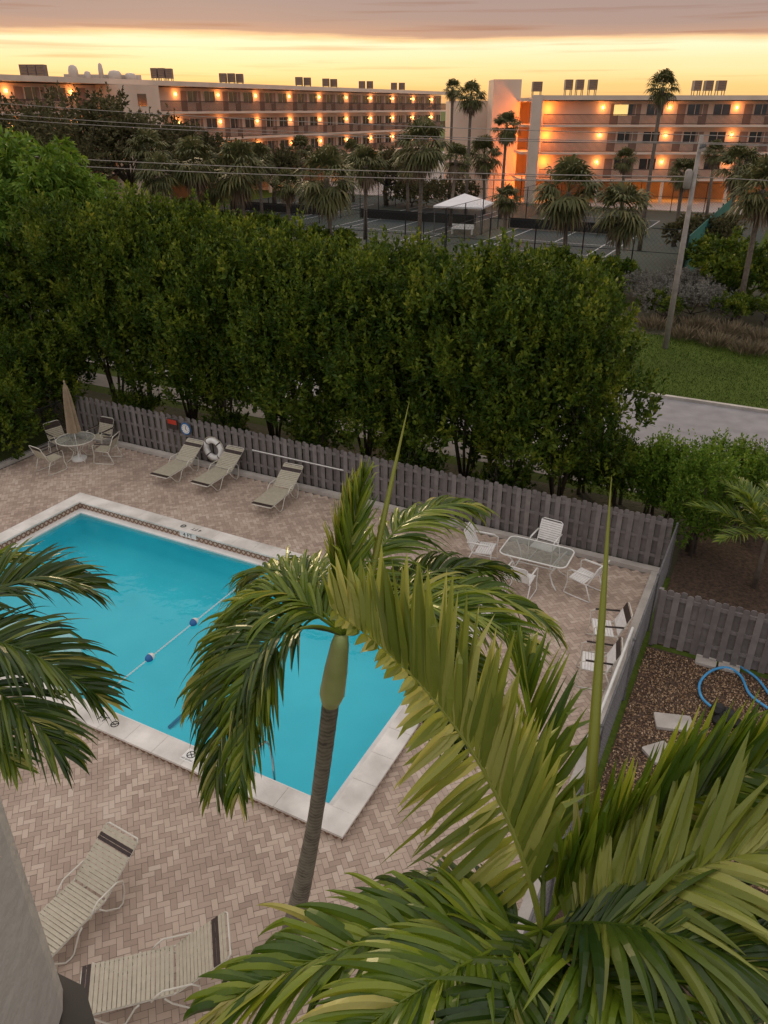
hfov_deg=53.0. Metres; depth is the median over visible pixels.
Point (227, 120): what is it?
door
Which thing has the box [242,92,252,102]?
window
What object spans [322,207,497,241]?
tennis court
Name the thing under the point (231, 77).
rooftop unit
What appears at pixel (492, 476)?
undergrowth shrub
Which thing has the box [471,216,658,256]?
tennis court
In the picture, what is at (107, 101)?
oak tree
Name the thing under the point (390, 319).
hedge tree
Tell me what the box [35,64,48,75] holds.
rooftop unit
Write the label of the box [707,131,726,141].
window
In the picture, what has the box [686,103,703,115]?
window
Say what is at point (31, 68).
rooftop unit
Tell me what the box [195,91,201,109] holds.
door
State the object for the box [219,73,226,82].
rooftop unit
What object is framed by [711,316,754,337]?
dry grass clump
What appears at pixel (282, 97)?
window
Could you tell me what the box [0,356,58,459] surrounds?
tree
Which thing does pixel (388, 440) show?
undergrowth shrub
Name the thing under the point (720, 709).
black bag
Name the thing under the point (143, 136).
sabal palm
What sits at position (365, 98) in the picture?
window
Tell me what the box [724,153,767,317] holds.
sabal palm
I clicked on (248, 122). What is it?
window
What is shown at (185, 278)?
hedge tree
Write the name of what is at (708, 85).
rooftop unit
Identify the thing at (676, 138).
door
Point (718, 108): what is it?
window
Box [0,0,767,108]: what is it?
sky
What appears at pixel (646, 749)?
paving slab
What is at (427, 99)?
window
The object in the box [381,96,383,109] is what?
door
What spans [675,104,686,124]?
door
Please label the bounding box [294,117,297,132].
door
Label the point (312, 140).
window
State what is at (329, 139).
window
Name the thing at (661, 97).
sabal palm
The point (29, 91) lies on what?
window
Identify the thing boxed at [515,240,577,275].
bush
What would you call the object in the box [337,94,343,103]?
window
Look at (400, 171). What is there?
power line
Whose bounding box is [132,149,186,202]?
sabal palm
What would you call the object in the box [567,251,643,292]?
bush
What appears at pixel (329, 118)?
window
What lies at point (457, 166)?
sabal palm
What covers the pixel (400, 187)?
bush
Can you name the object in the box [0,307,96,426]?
tree
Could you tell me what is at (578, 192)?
court fence
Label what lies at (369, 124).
power line
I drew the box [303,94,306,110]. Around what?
door
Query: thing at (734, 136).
power line
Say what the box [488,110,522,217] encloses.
sabal palm
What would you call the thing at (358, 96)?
door
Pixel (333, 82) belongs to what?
rooftop unit
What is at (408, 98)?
window
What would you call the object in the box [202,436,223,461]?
life ring
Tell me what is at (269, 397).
hedge tree
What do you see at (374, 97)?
door
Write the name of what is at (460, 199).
canopy tent
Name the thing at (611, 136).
door
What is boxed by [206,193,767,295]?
tennis court ground
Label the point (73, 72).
duct cluster
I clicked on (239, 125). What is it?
door
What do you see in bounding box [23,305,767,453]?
road
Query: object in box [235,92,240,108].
door
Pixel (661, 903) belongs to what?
feather palm
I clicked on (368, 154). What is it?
sabal palm
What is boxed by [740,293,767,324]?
bush
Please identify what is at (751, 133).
window
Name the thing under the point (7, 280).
broadleaf tree
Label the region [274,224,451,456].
hedge tree
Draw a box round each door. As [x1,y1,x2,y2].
[13,86,25,111]
[35,87,45,107]
[78,88,86,107]
[180,91,187,109]
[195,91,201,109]
[198,118,203,134]
[222,92,228,109]
[224,118,230,135]
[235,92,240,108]
[237,119,242,136]
[259,93,264,110]
[261,118,265,134]
[271,93,275,110]
[272,117,277,133]
[292,94,296,110]
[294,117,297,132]
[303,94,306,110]
[322,94,325,110]
[323,117,326,129]
[331,95,334,110]
[332,116,335,131]
[349,95,352,110]
[349,116,352,130]
[357,95,360,110]
[373,96,375,110]
[373,135,376,148]
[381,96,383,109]
[602,159,612,177]
[606,133,615,150]
[609,104,619,124]
[628,132,637,150]
[631,104,641,124]
[668,159,676,177]
[671,132,681,150]
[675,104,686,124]
[693,132,703,150]
[697,104,708,124]
[738,132,747,141]
[741,104,753,124]
[758,132,767,150]
[763,105,767,124]
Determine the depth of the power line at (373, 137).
37.80 m
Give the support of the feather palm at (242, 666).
on the ground at (718, 364)
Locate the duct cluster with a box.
[64,63,141,79]
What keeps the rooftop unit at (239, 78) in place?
on the apartment building at (355, 107)
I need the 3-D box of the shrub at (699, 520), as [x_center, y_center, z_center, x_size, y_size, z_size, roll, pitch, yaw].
[7.874,-0.378,18.799,1.947,3.331,1.679,-3,28,-5]
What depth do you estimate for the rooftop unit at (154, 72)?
96.94 m
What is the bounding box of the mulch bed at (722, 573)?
[657,521,767,673]
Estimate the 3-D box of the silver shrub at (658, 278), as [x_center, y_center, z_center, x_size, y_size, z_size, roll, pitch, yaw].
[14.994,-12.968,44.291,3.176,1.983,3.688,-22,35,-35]
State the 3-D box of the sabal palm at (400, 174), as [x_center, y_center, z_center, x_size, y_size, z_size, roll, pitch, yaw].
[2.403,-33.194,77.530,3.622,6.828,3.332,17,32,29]
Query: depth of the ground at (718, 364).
31.28 m
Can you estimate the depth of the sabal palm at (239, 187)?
56.13 m
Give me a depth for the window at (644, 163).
91.21 m
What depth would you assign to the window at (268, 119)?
102.10 m
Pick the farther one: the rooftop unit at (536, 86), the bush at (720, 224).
the rooftop unit at (536, 86)
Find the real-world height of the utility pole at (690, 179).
9.100 m
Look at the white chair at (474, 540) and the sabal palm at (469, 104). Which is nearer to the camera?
the white chair at (474, 540)
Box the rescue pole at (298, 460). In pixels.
[252,449,343,470]
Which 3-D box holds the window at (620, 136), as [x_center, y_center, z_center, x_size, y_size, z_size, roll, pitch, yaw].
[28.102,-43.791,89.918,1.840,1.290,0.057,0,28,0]
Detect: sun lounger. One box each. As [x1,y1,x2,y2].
[38,822,138,964]
[80,911,231,1023]
[150,438,203,482]
[190,445,243,490]
[252,462,302,511]
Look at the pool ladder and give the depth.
12.97 m
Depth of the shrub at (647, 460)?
20.51 m
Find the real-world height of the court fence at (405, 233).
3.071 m
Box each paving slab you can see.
[642,741,666,764]
[653,712,693,731]
[695,654,716,667]
[718,661,739,673]
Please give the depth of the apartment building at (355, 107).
100.48 m
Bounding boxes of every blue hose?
[698,666,767,708]
[740,666,767,693]
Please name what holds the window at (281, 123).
in the apartment building at (355, 107)
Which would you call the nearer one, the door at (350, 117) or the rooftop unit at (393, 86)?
the door at (350, 117)
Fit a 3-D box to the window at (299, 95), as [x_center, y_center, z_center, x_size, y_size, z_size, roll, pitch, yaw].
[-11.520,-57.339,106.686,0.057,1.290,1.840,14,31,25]
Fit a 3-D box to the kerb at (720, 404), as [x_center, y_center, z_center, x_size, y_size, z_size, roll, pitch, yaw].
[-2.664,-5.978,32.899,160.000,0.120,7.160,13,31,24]
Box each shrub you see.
[101,383,167,428]
[185,376,242,413]
[191,406,249,447]
[276,396,329,433]
[281,411,350,467]
[368,418,426,455]
[376,440,449,488]
[459,425,529,470]
[465,461,542,504]
[548,446,612,495]
[591,425,644,505]
[611,268,673,303]
[618,424,694,517]
[632,276,702,316]
[638,428,712,519]
[657,265,706,284]
[659,279,729,320]
[660,429,745,556]
[673,269,738,306]
[690,427,758,492]
[713,439,767,535]
[738,437,767,515]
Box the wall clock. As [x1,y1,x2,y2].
[180,423,190,434]
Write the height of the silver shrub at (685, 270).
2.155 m
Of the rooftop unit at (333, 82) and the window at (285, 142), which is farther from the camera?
the rooftop unit at (333, 82)
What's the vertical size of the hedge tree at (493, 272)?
7.480 m
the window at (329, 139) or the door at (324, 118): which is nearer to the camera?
the door at (324, 118)
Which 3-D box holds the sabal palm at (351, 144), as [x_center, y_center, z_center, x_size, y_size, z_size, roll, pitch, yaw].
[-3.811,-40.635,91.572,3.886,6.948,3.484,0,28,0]
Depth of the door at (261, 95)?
99.90 m
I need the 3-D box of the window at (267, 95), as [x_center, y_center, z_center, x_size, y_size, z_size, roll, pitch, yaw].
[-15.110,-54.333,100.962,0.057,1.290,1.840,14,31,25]
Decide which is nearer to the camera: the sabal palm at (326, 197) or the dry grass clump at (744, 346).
the dry grass clump at (744, 346)
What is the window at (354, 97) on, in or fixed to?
in the apartment building at (355, 107)
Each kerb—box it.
[0,432,659,933]
[86,360,767,449]
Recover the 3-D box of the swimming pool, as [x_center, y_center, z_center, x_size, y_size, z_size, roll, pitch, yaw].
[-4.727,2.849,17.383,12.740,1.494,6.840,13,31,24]
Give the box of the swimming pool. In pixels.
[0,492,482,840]
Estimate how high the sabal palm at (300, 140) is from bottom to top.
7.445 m
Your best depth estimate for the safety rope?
16.52 m
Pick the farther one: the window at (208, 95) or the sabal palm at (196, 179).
the window at (208, 95)
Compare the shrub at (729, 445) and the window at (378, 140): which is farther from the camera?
the window at (378, 140)
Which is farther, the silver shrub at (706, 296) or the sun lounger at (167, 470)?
the silver shrub at (706, 296)
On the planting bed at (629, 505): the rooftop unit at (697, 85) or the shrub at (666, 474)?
the shrub at (666, 474)
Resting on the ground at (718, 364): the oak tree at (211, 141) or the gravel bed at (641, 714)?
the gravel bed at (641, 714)
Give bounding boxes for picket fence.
[74,395,673,566]
[648,587,767,673]
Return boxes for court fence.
[120,195,690,275]
[239,177,418,226]
[301,168,741,212]
[423,181,561,251]
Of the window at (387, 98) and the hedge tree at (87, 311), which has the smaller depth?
the hedge tree at (87, 311)
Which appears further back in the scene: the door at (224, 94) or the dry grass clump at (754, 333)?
the door at (224, 94)
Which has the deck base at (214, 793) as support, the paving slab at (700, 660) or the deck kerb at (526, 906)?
the deck kerb at (526, 906)
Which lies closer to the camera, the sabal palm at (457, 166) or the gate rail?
the gate rail
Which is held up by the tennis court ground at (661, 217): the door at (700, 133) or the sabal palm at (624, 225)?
the sabal palm at (624, 225)
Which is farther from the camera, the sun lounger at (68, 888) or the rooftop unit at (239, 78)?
the rooftop unit at (239, 78)
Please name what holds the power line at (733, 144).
attached to the utility pole at (690, 179)
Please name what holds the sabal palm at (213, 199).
on the tennis court ground at (661, 217)
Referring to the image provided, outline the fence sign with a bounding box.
[167,418,177,429]
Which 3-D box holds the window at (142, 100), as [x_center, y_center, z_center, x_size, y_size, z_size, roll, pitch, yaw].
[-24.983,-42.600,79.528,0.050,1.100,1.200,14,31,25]
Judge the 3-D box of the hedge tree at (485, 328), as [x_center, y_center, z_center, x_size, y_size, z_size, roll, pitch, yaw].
[3.692,-3.497,20.870,5.027,6.932,5.281,22,35,35]
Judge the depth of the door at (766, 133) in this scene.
90.04 m
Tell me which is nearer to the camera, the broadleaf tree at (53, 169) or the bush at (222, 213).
the broadleaf tree at (53, 169)
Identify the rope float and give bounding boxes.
[145,653,154,661]
[189,618,198,625]
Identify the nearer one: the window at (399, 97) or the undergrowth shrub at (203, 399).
the undergrowth shrub at (203, 399)
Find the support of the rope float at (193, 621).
attached to the safety rope
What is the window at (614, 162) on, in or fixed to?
in the apartment building at (729, 116)
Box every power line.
[0,103,694,134]
[4,114,697,142]
[6,119,697,143]
[27,156,684,176]
[86,166,683,181]
[697,176,767,180]
[698,143,765,145]
[703,142,767,144]
[704,135,767,137]
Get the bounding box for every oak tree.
[0,80,174,183]
[0,99,117,190]
[68,95,195,195]
[161,119,227,204]
[199,133,274,215]
[244,143,305,202]
[349,144,416,205]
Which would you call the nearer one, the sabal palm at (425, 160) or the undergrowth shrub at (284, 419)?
the undergrowth shrub at (284, 419)
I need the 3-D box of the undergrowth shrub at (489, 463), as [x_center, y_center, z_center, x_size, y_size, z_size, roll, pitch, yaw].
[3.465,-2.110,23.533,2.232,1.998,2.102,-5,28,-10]
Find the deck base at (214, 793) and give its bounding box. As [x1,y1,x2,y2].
[0,437,647,1023]
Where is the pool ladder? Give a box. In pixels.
[252,741,275,788]
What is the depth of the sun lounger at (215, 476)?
23.17 m
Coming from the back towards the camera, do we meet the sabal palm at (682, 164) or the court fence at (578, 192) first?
the court fence at (578, 192)
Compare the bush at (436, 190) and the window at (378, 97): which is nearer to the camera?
the bush at (436, 190)
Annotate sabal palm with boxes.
[120,128,172,203]
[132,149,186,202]
[167,134,222,205]
[197,163,229,213]
[210,138,270,217]
[242,142,276,213]
[270,167,302,220]
[285,134,314,203]
[291,143,364,235]
[339,138,361,201]
[344,143,389,238]
[390,146,416,210]
[391,116,454,243]
[441,142,474,226]
[443,78,461,209]
[454,79,486,214]
[469,134,502,213]
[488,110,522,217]
[490,182,523,258]
[527,154,610,248]
[590,178,654,256]
[611,146,639,209]
[637,68,680,250]
[665,156,702,246]
[702,139,727,220]
[711,141,764,227]
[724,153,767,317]
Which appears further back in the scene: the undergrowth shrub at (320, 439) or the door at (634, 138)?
the door at (634, 138)
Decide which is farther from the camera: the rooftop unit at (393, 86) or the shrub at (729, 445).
the rooftop unit at (393, 86)
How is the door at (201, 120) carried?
in the apartment building at (355, 107)
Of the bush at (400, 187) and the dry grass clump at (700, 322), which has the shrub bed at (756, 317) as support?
the dry grass clump at (700, 322)
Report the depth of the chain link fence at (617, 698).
14.16 m
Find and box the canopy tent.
[433,193,493,234]
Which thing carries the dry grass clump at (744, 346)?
on the verge grass at (721, 369)
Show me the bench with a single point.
(466, 226)
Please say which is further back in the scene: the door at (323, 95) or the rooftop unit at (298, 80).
the rooftop unit at (298, 80)
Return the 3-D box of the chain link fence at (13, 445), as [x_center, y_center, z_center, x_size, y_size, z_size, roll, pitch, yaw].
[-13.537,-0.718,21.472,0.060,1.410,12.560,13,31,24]
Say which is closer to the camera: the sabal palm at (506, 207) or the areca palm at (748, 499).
the areca palm at (748, 499)
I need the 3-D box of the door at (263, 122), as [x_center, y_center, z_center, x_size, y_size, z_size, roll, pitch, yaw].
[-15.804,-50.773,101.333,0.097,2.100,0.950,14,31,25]
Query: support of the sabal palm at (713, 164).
on the tennis court ground at (661, 217)
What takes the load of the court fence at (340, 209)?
on the tennis court ground at (661, 217)
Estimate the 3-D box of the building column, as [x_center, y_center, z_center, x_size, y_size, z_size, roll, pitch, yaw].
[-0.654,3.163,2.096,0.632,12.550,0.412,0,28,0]
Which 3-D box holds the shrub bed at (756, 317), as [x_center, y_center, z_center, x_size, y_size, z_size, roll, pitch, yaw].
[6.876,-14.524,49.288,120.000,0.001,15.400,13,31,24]
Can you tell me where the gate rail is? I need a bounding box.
[601,627,633,714]
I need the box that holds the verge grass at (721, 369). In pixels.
[622,331,767,408]
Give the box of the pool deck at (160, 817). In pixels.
[0,437,649,1023]
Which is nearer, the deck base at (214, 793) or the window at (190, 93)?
the deck base at (214, 793)
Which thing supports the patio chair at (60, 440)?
on the pool deck at (160, 817)
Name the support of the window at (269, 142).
in the apartment building at (355, 107)
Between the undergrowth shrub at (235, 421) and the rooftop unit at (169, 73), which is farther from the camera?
the rooftop unit at (169, 73)
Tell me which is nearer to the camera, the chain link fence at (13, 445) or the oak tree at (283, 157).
the chain link fence at (13, 445)
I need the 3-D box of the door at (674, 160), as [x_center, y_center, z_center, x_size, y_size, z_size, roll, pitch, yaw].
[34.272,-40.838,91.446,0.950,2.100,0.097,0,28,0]
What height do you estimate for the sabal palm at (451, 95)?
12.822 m
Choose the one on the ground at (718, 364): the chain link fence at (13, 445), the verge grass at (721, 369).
the verge grass at (721, 369)
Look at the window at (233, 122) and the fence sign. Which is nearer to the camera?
the fence sign
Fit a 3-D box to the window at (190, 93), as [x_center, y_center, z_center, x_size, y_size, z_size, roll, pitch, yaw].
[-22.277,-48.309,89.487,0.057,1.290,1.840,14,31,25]
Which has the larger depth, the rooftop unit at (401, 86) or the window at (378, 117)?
the rooftop unit at (401, 86)
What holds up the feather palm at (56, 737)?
on the ground at (718, 364)
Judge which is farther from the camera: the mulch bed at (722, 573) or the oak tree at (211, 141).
the oak tree at (211, 141)
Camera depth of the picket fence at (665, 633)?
15.42 m
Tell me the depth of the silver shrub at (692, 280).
43.10 m
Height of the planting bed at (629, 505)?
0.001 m
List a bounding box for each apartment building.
[0,74,447,207]
[443,79,767,202]
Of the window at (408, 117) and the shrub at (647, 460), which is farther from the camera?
the window at (408, 117)
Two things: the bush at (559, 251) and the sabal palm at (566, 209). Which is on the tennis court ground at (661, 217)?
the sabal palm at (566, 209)
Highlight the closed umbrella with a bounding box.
[63,380,86,461]
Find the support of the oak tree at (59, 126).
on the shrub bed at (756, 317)
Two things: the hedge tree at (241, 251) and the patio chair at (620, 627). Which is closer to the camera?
the patio chair at (620, 627)
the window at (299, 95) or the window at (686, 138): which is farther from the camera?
the window at (299, 95)
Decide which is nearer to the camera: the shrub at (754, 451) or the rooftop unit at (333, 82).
the shrub at (754, 451)
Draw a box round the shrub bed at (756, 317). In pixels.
[593,285,767,346]
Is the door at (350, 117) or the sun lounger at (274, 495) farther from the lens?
the door at (350, 117)
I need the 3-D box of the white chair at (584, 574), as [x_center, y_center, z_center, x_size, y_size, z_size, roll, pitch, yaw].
[4.674,1.462,17.702,0.794,0.952,0.648,23,35,37]
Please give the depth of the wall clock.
24.11 m
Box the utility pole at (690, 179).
[662,135,706,348]
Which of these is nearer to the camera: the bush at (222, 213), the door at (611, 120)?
the bush at (222, 213)
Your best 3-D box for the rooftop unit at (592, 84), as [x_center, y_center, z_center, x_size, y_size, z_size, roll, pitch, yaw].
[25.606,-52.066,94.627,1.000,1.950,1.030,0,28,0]
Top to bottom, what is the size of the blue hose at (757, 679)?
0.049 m
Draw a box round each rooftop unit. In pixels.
[18,64,28,74]
[27,64,36,75]
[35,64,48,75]
[150,68,158,79]
[157,68,165,80]
[165,68,173,80]
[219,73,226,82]
[227,73,235,82]
[236,74,243,83]
[295,77,302,85]
[303,77,310,85]
[322,78,329,86]
[330,79,336,86]
[359,81,364,87]
[367,81,372,88]
[391,83,396,89]
[399,83,404,89]
[531,82,542,96]
[564,79,573,94]
[575,79,584,94]
[587,79,597,94]
[691,80,702,94]
[702,80,713,94]
[714,80,726,94]
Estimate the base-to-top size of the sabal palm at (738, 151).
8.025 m
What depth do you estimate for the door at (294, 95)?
105.69 m
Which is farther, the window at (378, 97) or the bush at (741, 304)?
the window at (378, 97)
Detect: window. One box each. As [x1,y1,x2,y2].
[22,86,41,101]
[48,87,66,101]
[137,94,146,105]
[186,90,198,102]
[189,118,200,129]
[203,91,215,102]
[206,118,217,129]
[228,91,237,102]
[230,117,239,128]
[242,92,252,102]
[244,117,254,128]
[264,92,273,103]
[266,117,274,127]
[267,140,275,149]
[277,93,286,103]
[279,117,287,125]
[280,139,288,147]
[297,93,304,103]
[298,116,305,126]
[309,93,316,103]
[309,116,317,124]
[310,138,318,146]
[326,94,332,101]
[327,116,333,125]
[327,137,334,145]
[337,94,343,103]
[337,116,344,125]
[338,137,344,144]
[352,95,356,103]
[353,116,357,124]
[362,95,368,103]
[362,115,368,123]
[362,135,368,143]
[376,95,381,103]
[376,115,381,122]
[376,134,381,142]
[385,95,390,103]
[385,115,390,123]
[385,134,390,141]
[398,96,403,104]
[406,96,411,104]
[406,115,411,121]
[418,96,422,104]
[425,96,430,104]
[436,97,440,104]
[613,158,628,168]
[616,131,632,140]
[620,103,636,115]
[638,158,656,168]
[642,131,660,140]
[645,103,664,115]
[682,131,698,141]
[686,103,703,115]
[703,158,720,168]
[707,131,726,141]
[712,103,731,115]
[747,131,764,141]
[753,103,767,115]
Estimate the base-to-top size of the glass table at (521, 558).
0.723 m
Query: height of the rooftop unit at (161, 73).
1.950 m
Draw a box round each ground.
[0,112,767,918]
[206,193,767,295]
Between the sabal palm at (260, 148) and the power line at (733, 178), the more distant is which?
the sabal palm at (260, 148)
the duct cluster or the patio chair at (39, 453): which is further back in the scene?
the duct cluster
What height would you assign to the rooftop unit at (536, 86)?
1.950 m
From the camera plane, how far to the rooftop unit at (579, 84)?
94.07 m
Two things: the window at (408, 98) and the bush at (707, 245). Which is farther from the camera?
the window at (408, 98)
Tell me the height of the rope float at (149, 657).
0.166 m
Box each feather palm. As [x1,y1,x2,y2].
[0,535,132,791]
[174,404,567,935]
[183,477,767,1023]
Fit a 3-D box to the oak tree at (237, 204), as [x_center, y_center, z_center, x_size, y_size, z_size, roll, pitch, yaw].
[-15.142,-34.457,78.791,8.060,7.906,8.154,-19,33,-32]
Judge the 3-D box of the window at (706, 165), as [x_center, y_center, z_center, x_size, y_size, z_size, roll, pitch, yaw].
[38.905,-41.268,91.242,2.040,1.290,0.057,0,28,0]
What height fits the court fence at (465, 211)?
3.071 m
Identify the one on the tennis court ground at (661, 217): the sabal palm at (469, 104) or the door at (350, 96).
the sabal palm at (469, 104)
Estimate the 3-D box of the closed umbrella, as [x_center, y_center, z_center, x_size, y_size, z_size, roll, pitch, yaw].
[-9.790,-2.866,24.132,0.480,2.640,0.480,0,28,0]
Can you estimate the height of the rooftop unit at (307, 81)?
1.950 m
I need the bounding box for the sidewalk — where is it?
[77,371,767,514]
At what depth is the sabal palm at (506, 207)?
55.58 m
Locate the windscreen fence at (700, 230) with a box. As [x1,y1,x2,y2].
[682,198,731,269]
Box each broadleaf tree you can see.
[0,125,129,260]
[0,244,112,397]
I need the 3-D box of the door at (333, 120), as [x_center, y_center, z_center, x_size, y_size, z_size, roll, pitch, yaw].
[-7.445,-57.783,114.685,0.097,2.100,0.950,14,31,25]
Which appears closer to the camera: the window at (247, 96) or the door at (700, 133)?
the door at (700, 133)
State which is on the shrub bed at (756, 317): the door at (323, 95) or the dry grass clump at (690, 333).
the dry grass clump at (690, 333)
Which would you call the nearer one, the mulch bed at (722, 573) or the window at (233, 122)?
the mulch bed at (722, 573)
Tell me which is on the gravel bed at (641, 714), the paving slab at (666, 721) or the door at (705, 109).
the paving slab at (666, 721)
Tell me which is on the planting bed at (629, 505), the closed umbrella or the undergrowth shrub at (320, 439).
the undergrowth shrub at (320, 439)
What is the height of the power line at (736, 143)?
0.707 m
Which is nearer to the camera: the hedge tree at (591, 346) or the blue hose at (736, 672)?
the blue hose at (736, 672)
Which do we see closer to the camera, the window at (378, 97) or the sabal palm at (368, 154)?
the sabal palm at (368, 154)
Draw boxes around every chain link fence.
[0,400,66,461]
[506,522,678,1007]
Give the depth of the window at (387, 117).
127.44 m
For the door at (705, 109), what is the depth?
88.70 m
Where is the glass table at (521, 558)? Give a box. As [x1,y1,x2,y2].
[499,536,574,590]
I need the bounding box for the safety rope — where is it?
[112,589,234,687]
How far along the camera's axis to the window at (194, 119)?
90.61 m
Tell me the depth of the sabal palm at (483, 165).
79.28 m
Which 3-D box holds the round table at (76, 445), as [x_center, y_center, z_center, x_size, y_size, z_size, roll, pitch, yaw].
[-9.790,-2.018,24.578,1.212,0.715,1.212,0,28,0]
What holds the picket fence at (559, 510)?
on the planting bed at (629, 505)
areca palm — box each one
[549,986,765,1023]
[685,474,767,588]
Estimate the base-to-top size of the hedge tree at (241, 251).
7.568 m
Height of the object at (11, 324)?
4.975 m
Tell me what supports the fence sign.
attached to the picket fence at (559, 510)
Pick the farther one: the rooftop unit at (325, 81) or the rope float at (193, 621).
the rooftop unit at (325, 81)
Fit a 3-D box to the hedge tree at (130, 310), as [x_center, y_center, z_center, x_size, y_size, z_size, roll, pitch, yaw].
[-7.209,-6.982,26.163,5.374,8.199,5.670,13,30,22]
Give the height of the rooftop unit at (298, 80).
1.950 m
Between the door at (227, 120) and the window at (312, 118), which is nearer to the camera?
the door at (227, 120)
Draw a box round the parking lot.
[257,152,742,214]
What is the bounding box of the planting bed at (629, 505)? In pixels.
[11,386,749,577]
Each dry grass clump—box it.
[635,312,681,330]
[661,321,709,340]
[679,314,720,330]
[689,327,742,348]
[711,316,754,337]
[728,335,767,355]
[738,324,767,342]
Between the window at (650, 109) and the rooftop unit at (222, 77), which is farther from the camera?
the rooftop unit at (222, 77)
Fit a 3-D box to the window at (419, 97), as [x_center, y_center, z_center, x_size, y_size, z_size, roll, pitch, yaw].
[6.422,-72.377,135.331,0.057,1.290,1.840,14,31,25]
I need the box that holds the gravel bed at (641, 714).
[549,646,767,1023]
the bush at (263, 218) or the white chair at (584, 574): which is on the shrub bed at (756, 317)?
the bush at (263, 218)
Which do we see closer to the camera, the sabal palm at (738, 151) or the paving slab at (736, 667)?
the paving slab at (736, 667)
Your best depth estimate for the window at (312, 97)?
108.95 m
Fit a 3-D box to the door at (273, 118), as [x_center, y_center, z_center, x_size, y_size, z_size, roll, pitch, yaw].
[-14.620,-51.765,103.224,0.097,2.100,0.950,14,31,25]
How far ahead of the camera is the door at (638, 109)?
88.70 m
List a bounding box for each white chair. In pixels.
[464,522,498,559]
[503,561,538,599]
[526,517,562,567]
[563,559,609,602]
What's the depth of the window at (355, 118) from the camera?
119.37 m
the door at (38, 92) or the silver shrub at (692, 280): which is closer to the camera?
the silver shrub at (692, 280)
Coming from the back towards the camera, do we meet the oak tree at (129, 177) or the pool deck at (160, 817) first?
the oak tree at (129, 177)
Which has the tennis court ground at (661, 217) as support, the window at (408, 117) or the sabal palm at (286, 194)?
the sabal palm at (286, 194)
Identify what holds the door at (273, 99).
in the apartment building at (355, 107)
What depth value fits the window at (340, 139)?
117.30 m
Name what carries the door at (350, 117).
in the apartment building at (355, 107)
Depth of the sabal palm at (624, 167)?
79.80 m
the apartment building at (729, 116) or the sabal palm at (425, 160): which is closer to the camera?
the sabal palm at (425, 160)
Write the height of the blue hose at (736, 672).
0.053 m
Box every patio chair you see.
[29,445,67,475]
[43,420,76,454]
[86,416,116,449]
[92,431,122,464]
[574,637,622,691]
[585,602,632,653]
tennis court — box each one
[230,200,373,220]
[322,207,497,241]
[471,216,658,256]
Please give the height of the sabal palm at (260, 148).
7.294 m
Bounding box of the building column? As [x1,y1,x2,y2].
[0,797,94,1023]
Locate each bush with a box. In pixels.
[189,200,240,225]
[221,209,295,236]
[293,222,361,249]
[381,177,439,205]
[409,175,482,206]
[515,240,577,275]
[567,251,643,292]
[635,285,693,318]
[659,210,747,245]
[683,225,767,285]
[698,241,767,297]
[705,289,751,323]
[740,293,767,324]
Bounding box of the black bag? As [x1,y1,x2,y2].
[710,703,740,727]
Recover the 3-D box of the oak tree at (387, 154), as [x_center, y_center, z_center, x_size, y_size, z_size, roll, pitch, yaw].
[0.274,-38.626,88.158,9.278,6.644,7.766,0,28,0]
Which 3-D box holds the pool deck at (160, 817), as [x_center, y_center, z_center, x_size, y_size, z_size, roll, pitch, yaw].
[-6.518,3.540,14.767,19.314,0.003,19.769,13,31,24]
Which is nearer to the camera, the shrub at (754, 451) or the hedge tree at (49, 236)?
the shrub at (754, 451)
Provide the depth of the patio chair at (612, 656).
14.88 m
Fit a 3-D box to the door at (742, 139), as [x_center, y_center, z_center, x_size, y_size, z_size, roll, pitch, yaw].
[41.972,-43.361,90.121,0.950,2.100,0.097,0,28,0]
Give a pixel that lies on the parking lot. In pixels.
(695, 206)
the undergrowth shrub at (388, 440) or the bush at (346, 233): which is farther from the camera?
the bush at (346, 233)
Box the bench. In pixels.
[451,223,473,234]
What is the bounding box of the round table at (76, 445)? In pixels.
[55,431,95,462]
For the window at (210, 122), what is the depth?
93.14 m
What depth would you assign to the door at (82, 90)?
76.89 m
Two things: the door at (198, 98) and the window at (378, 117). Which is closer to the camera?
the door at (198, 98)
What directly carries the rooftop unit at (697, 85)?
on the apartment building at (729, 116)
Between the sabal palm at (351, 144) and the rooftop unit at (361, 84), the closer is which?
the sabal palm at (351, 144)
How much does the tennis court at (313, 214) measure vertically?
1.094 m
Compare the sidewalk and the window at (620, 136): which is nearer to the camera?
the sidewalk
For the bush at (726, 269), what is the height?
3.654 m
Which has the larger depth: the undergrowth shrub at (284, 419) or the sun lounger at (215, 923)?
the undergrowth shrub at (284, 419)
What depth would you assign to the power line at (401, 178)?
38.72 m
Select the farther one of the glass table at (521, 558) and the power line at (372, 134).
the power line at (372, 134)
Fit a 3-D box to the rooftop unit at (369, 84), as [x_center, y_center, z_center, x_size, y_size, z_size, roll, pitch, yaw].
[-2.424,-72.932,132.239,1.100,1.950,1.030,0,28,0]
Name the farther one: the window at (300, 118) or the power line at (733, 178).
the window at (300, 118)
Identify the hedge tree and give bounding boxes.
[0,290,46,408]
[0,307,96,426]
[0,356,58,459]
[1,187,142,404]
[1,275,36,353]
[49,177,202,405]
[86,177,231,420]
[129,209,283,416]
[172,203,333,438]
[216,224,382,438]
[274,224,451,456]
[318,240,493,457]
[374,224,559,477]
[423,246,635,477]
[475,271,671,497]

